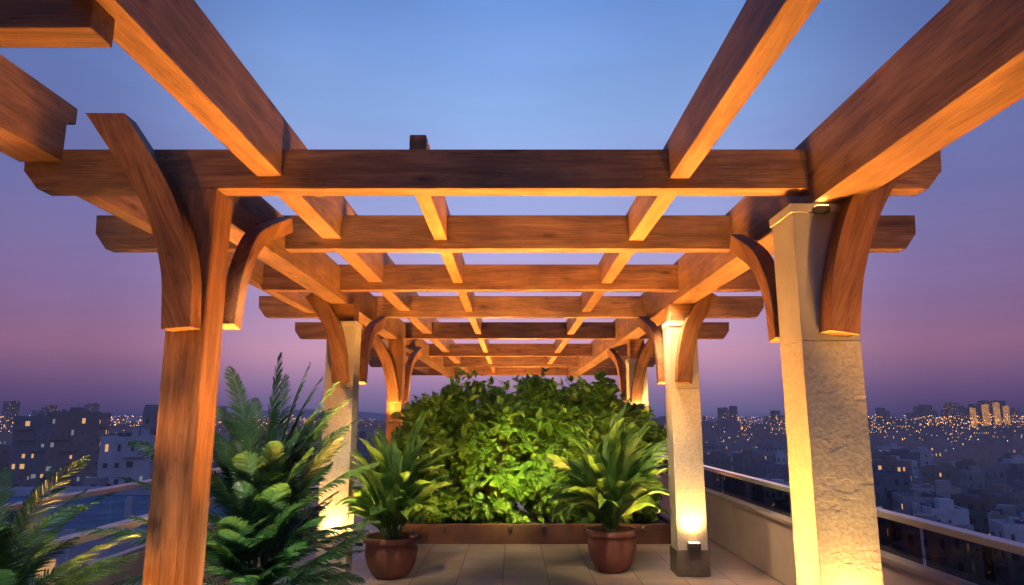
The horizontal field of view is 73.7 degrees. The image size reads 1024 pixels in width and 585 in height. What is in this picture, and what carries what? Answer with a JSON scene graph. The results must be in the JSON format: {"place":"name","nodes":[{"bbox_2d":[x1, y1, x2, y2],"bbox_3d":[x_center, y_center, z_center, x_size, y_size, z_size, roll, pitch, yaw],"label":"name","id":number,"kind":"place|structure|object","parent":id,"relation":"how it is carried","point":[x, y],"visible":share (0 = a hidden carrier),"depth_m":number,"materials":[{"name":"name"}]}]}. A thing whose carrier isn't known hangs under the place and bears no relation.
{"place":"outdoors","nodes":[
{"label":"outdoors","id":0,"kind":"place"},
{"bbox_2d":[0,445,9,470],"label":"city building","id":1,"kind":"structure","parent":0,"point":[4,455],"depth_m":253.88,"materials":[{"name":"grey concrete"}]},
{"bbox_2d":[7,407,60,486],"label":"city building","id":2,"kind":"structure","parent":0,"point":[28,450],"depth_m":203.13,"materials":[{"name":"grey concrete"}]},
{"bbox_2d":[42,402,111,484],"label":"city building","id":3,"kind":"structure","parent":0,"point":[75,434],"depth_m":189.63,"materials":[{"name":"grey concrete"}]},
{"bbox_2d":[97,423,155,484],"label":"city building","id":4,"kind":"structure","parent":0,"point":[118,457],"depth_m":142.88,"materials":[{"name":"grey concrete"}]},
{"bbox_2d":[0,472,301,581],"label":"city building","id":5,"kind":"structure","parent":0,"point":[117,506],"depth_m":57.43,"materials":[{"name":"glass"}]},
{"bbox_2d":[212,443,232,475],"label":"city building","id":6,"kind":"structure","parent":0,"point":[213,461],"depth_m":283.65,"materials":[{"name":"grey glass"}]},
{"bbox_2d":[119,478,783,584],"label":"terrace floor","id":7,"kind":"structure","parent":0,"point":[503,564],"depth_m":8.11,"materials":[{"name":"beige tile"}]},
{"bbox_2d":[0,455,141,584],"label":"palm plant","id":8,"kind":"object","parent":7,"relation":"on","point":[16,570],"visible":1,"depth_m":3.63,"materials":[{"name":"plant"}]},
{"bbox_2d":[51,487,318,584],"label":"parapet wall","id":9,"kind":"structure","parent":7,"relation":"on","point":[136,567],"depth_m":7.49,"materials":[{"name":"grey concrete"}]},
{"bbox_2d":[0,451,318,584],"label":"glass railing","id":10,"kind":"object","parent":9,"relation":"on","point":[99,491],"visible":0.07,"depth_m":7.10,"materials":[{"name":"silver metal"}]},
{"bbox_2d":[75,352,381,584],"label":"palm plant","id":11,"kind":"object","parent":7,"relation":"on","point":[260,497],"visible":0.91,"depth_m":5.05,"materials":[{"name":"plant"}]},
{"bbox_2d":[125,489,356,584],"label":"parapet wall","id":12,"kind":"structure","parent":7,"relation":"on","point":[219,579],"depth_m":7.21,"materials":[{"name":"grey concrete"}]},
{"bbox_2d":[12,459,357,560],"bbox_3d":[-3.220,2.230,5.945,0.100,0.552,16.500,0,-10,0],"label":"glass railing","id":13,"kind":"object","parent":12,"relation":"on","point":[122,524],"visible":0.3,"depth_m":5.29,"materials":[{"name":"silver metal"}]},
{"bbox_2d":[335,410,450,579],"bbox_3d":[-1.363,2.270,7.765,1.345,1.838,1.472,0,-10,0],"label":"potted plant","id":14,"kind":"object","parent":7,"relation":"on","point":[395,492],"visible":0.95,"depth_m":7.58,"materials":[{"name":"green plant"}]},
{"bbox_2d":[0,0,1023,584],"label":"pergola","id":15,"kind":"object","parent":7,"relation":"on","point":[214,230],"visible":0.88,"depth_m":4.42,"materials":[{"name":"brown wood"}]},
{"bbox_2d":[402,513,670,543],"bbox_3d":[0.400,3.506,10.159,3.900,0.270,1.150,0,-10,0],"label":"planter box","id":16,"kind":"object","parent":7,"relation":"on","point":[547,531],"visible":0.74,"depth_m":9.65,"materials":[{"name":"brown paint"}]},
{"bbox_2d":[390,388,469,522],"bbox_3d":[-1.339,2.553,10.373,1.481,2.163,1.476,0,-10,0],"label":"shrub","id":17,"kind":"object","parent":16,"relation":"in","point":[432,423],"visible":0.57,"depth_m":10.16,"materials":[{"name":"green plant"}]},
{"bbox_2d":[420,368,500,522],"bbox_3d":[-0.740,2.394,10.434,1.329,2.517,1.410,0,-10,0],"label":"shrub","id":18,"kind":"object","parent":16,"relation":"in","point":[463,414],"visible":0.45,"depth_m":10.24,"materials":[{"name":"green plant"}]},
{"bbox_2d":[447,376,539,522],"bbox_3d":[-0.254,2.440,10.342,1.317,2.379,1.334,-9,-14,41],"label":"shrub","id":19,"kind":"object","parent":16,"relation":"in","point":[485,442],"visible":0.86,"depth_m":10.04,"materials":[{"name":"green plant"}]},
{"bbox_2d":[499,368,583,522],"bbox_3d":[0.403,2.354,10.487,1.428,2.422,1.349,0,-10,0],"label":"shrub","id":20,"kind":"object","parent":16,"relation":"in","point":[535,394],"visible":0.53,"depth_m":10.22,"materials":[{"name":"green plant"}]},
{"bbox_2d":[524,375,598,522],"bbox_3d":[0.837,2.466,10.475,1.357,2.372,1.364,0,-10,0],"label":"shrub","id":21,"kind":"object","parent":16,"relation":"in","point":[563,419],"visible":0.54,"depth_m":10.13,"materials":[{"name":"green plant"}]},
{"bbox_2d":[567,369,643,522],"bbox_3d":[1.376,2.374,10.320,1.404,2.454,1.229,0,-10,0],"label":"shrub","id":22,"kind":"object","parent":16,"relation":"in","point":[603,404],"visible":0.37,"depth_m":10.20,"materials":[{"name":"green plant"}]},
{"bbox_2d":[600,392,669,522],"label":"shrub","id":23,"kind":"object","parent":16,"relation":"in","point":[657,434],"visible":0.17,"depth_m":10.34,"materials":[{"name":"green plant"}]},
{"bbox_2d":[542,398,668,572],"bbox_3d":[1.221,2.257,8.125,1.675,1.993,1.468,10,-14,-43],"label":"potted plant","id":24,"kind":"object","parent":7,"relation":"on","point":[610,486],"visible":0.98,"depth_m":7.90,"materials":[{"name":"green plant"}]},
{"bbox_2d":[656,472,977,584],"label":"parapet wall","id":25,"kind":"structure","parent":7,"relation":"on","point":[760,538],"depth_m":7.81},
{"bbox_2d":[653,455,1023,584],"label":"glass railing","id":26,"kind":"object","parent":25,"relation":"on","point":[978,558],"visible":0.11,"depth_m":4.85,"materials":[{"name":"clear glass"}]},
{"bbox_2d":[0,420,1021,534],"bbox_3d":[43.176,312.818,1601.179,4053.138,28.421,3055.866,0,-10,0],"label":"warm city lights","id":27,"kind":"object","parent":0,"point":[724,431],"visible":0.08,"depth_m":719.82,"materials":[{"name":"orange"}]},
{"bbox_2d":[0,409,1023,422],"bbox_3d":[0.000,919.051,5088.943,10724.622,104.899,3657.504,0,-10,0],"label":"hills","id":28,"kind":"structure","parent":0,"point":[136,418],"depth_m":5129.19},
{"bbox_2d":[0,0,1023,417],"label":"sky","id":29,"kind":"structure","parent":0,"point":[942,315],"materials":[{"name":"blue"}]},
{"bbox_2d":[703,440,731,454],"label":"city building","id":30,"kind":"structure","parent":0,"point":[715,445],"depth_m":362.26,"materials":[{"name":"grey concrete"}]},
{"bbox_2d":[758,441,787,453],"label":"city building","id":31,"kind":"structure","parent":0,"point":[774,446],"depth_m":340.92,"materials":[{"name":"grey concrete"}]},
{"bbox_2d":[873,443,900,451],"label":"city building","id":32,"kind":"structure","parent":0,"point":[888,447],"depth_m":330.47,"materials":[{"name":"grey concrete"}]},
{"bbox_2d":[872,465,910,510],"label":"city building","id":33,"kind":"structure","parent":0,"point":[887,483],"depth_m":173.44,"materials":[{"name":"grey concrete"}]},
{"bbox_2d":[872,456,912,480],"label":"city building","id":34,"kind":"structure","parent":0,"point":[891,463],"depth_m":223.96,"materials":[{"name":"grey concrete"}]},
{"bbox_2d":[885,449,899,455],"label":"city building","id":35,"kind":"structure","parent":0,"point":[890,452],"depth_m":314.99,"materials":[{"name":"grey concrete"}]},
{"bbox_2d":[892,449,921,476],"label":"city building","id":36,"kind":"structure","parent":0,"point":[907,454],"depth_m":296.72,"materials":[{"name":"grey concrete"}]},
{"bbox_2d":[910,477,922,487],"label":"city building","id":37,"kind":"structure","parent":0,"point":[912,482],"depth_m":212.32,"materials":[{"name":"grey concrete"}]},
{"bbox_2d":[911,447,935,466],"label":"city building","id":38,"kind":"structure","parent":0,"point":[926,457],"depth_m":312.42,"materials":[{"name":"grey concrete"}]},
{"bbox_2d":[912,502,973,558],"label":"city building","id":39,"kind":"structure","parent":0,"point":[931,517],"depth_m":119.85,"materials":[{"name":"grey concrete"}]},
{"bbox_2d":[955,458,975,473],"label":"city building","id":40,"kind":"structure","parent":0,"point":[965,463],"depth_m":299.09,"materials":[{"name":"grey concrete"}]},
{"bbox_2d":[958,466,984,492],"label":"city building","id":41,"kind":"structure","parent":0,"point":[972,477],"depth_m":255.03,"materials":[{"name":"grey concrete"}]},
{"bbox_2d":[969,407,977,426],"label":"city building","id":42,"kind":"structure","parent":0,"point":[973,415],"depth_m":1223.79,"materials":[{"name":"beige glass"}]},
{"bbox_2d":[981,404,990,425],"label":"city building","id":43,"kind":"structure","parent":0,"point":[985,414],"depth_m":1214.04,"materials":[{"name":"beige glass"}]},
{"bbox_2d":[992,402,1001,425],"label":"city building","id":44,"kind":"structure","parent":0,"point":[996,411],"depth_m":1205.32,"materials":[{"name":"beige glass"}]},
{"bbox_2d":[986,483,1023,504],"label":"city building","id":45,"kind":"structure","parent":0,"point":[1015,496],"depth_m":173.14,"materials":[{"name":"grey concrete"}]},
{"bbox_2d":[1002,405,1010,424],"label":"city building","id":46,"kind":"structure","parent":0,"point":[1006,413],"depth_m":1197.26,"materials":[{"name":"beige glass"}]},
{"bbox_2d":[997,453,1023,462],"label":"city building","id":47,"kind":"structure","parent":0,"point":[1006,456],"depth_m":271.99,"materials":[{"name":"grey concrete"}]},
{"bbox_2d":[1002,455,1023,463],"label":"city building","id":48,"kind":"structure","parent":0,"point":[1017,459],"depth_m":252.58,"materials":[{"name":"grey concrete"}]},
{"label":"ground","id":49,"kind":"structure","parent":0,"visible":0},
{"bbox_2d":[6,483,19,486],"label":"city building","id":50,"kind":"structure","parent":49,"relation":"on","point":[16,484],"depth_m":160.37,"materials":[{"name":"grey concrete"}]},
{"bbox_2d":[31,478,41,486],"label":"city building","id":51,"kind":"structure","parent":49,"relation":"on","point":[34,481],"depth_m":194.80,"materials":[{"name":"grey concrete"}]},
{"bbox_2d":[65,477,84,484],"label":"city building","id":52,"kind":"structure","parent":49,"relation":"on","point":[76,482],"depth_m":159.14,"materials":[{"name":"grey concrete"}]},
{"bbox_2d":[40,475,112,486],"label":"city building","id":53,"kind":"structure","parent":49,"relation":"on","point":[96,481],"depth_m":117.52,"materials":[{"name":"grey concrete"}]},
{"bbox_2d":[141,405,158,434],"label":"city building","id":54,"kind":"structure","parent":49,"relation":"on","point":[150,415],"depth_m":165.54,"materials":[{"name":"grey concrete"}]},
{"bbox_2d":[357,428,365,441],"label":"city building","id":55,"kind":"structure","parent":49,"relation":"on","point":[361,434],"depth_m":330.43,"materials":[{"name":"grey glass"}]},
{"bbox_2d":[355,454,370,479],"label":"city building","id":56,"kind":"structure","parent":49,"relation":"on","point":[364,456],"depth_m":146.19,"materials":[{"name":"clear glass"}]},
{"bbox_2d":[356,439,375,459],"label":"city building","id":57,"kind":"structure","parent":49,"relation":"on","point":[361,448],"depth_m":252.57,"materials":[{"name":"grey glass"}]},
{"bbox_2d":[0,400,1023,469],"bbox_3d":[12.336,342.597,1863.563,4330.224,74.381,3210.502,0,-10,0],"label":"distant city","id":58,"kind":"object","parent":49,"relation":"on","point":[989,446],"visible":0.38,"depth_m":648.56,"materials":[{"name":"blue glass"}]},
{"bbox_2d":[1,414,1022,429],"bbox_3d":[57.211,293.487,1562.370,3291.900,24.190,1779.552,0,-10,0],"label":"clustered city lights","id":59,"kind":"object","parent":58,"relation":"attached to","point":[740,420],"visible":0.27,"depth_m":1258.02,"materials":[{"name":"yellow"}]},
{"bbox_2d":[703,451,732,479],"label":"city building","id":60,"kind":"structure","parent":49,"relation":"on","point":[716,459],"depth_m":284.08,"materials":[{"name":"grey concrete"}]},
{"bbox_2d":[732,450,762,476],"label":"city building","id":61,"kind":"structure","parent":49,"relation":"on","point":[744,460],"depth_m":266.64,"materials":[{"name":"grey concrete"}]},
{"bbox_2d":[750,448,773,459],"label":"city building","id":62,"kind":"structure","parent":49,"relation":"on","point":[768,455],"depth_m":315.00,"materials":[{"name":"grey concrete"}]},
{"bbox_2d":[751,459,782,478],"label":"city building","id":63,"kind":"structure","parent":49,"relation":"on","point":[768,469],"depth_m":253.97,"materials":[{"name":"grey concrete"}]},
{"bbox_2d":[770,477,789,494],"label":"city building","id":64,"kind":"structure","parent":49,"relation":"on","point":[780,481],"depth_m":208.41,"materials":[{"name":"grey concrete"}]},
{"bbox_2d":[773,450,787,464],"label":"city building","id":65,"kind":"structure","parent":49,"relation":"on","point":[780,457],"depth_m":313.87,"materials":[{"name":"grey concrete"}]},
{"bbox_2d":[782,465,789,482],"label":"city building","id":66,"kind":"structure","parent":49,"relation":"on","point":[785,469],"depth_m":267.81,"materials":[{"name":"grey concrete"}]},
{"bbox_2d":[871,451,884,458],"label":"city building","id":67,"kind":"structure","parent":49,"relation":"on","point":[877,454],"depth_m":293.23,"materials":[{"name":"grey concrete"}]},
{"bbox_2d":[877,456,921,481],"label":"city building","id":68,"kind":"structure","parent":49,"relation":"on","point":[916,478],"depth_m":252.63,"materials":[{"name":"grey concrete"}]},
{"bbox_2d":[891,482,949,515],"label":"city building","id":69,"kind":"structure","parent":49,"relation":"on","point":[902,502],"depth_m":159.53,"materials":[{"name":"grey concrete"}]},
{"bbox_2d":[912,479,961,498],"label":"city building","id":70,"kind":"structure","parent":49,"relation":"on","point":[944,488],"depth_m":174.80,"materials":[{"name":"grey concrete"}]},
{"bbox_2d":[921,462,958,487],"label":"city building","id":71,"kind":"structure","parent":49,"relation":"on","point":[931,474],"depth_m":239.62,"materials":[{"name":"grey concrete"}]},
{"bbox_2d":[912,495,969,524],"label":"city building","id":72,"kind":"structure","parent":49,"relation":"on","point":[946,510],"depth_m":143.54,"materials":[{"name":"grey concrete"}]},
{"bbox_2d":[958,482,964,492],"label":"city building","id":73,"kind":"structure","parent":49,"relation":"on","point":[961,485],"depth_m":249.40,"materials":[{"name":"grey concrete"}]},
{"bbox_2d":[950,484,1007,534],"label":"city building","id":74,"kind":"structure","parent":49,"relation":"on","point":[980,503],"depth_m":158.69,"materials":[{"name":"grey concrete"}]},
{"bbox_2d":[983,462,1008,487],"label":"city building","id":75,"kind":"structure","parent":49,"relation":"on","point":[995,475],"depth_m":235.80,"materials":[{"name":"grey concrete"}]},
{"bbox_2d":[987,504,1023,530],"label":"city building","id":76,"kind":"structure","parent":49,"relation":"on","point":[1003,511],"depth_m":146.97,"materials":[{"name":"grey concrete"}]},
{"bbox_2d":[988,513,1023,542],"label":"city building","id":77,"kind":"structure","parent":49,"relation":"on","point":[1011,528],"depth_m":129.49,"materials":[{"name":"grey concrete"}]},
{"bbox_2d":[1005,463,1023,487],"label":"city building","id":78,"kind":"structure","parent":49,"relation":"on","point":[1014,471],"depth_m":207.17,"materials":[{"name":"grey concrete"}]},
{"bbox_2d":[1013,479,1023,489],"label":"city building","id":79,"kind":"structure","parent":49,"relation":"on","point":[1018,484],"depth_m":180.13,"materials":[{"name":"grey concrete"}]},
{"bbox_2d":[1017,502,1023,511],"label":"city building","id":80,"kind":"structure","parent":49,"relation":"on","point":[1020,506],"depth_m":160.35,"materials":[{"name":"grey concrete"}]}
]}

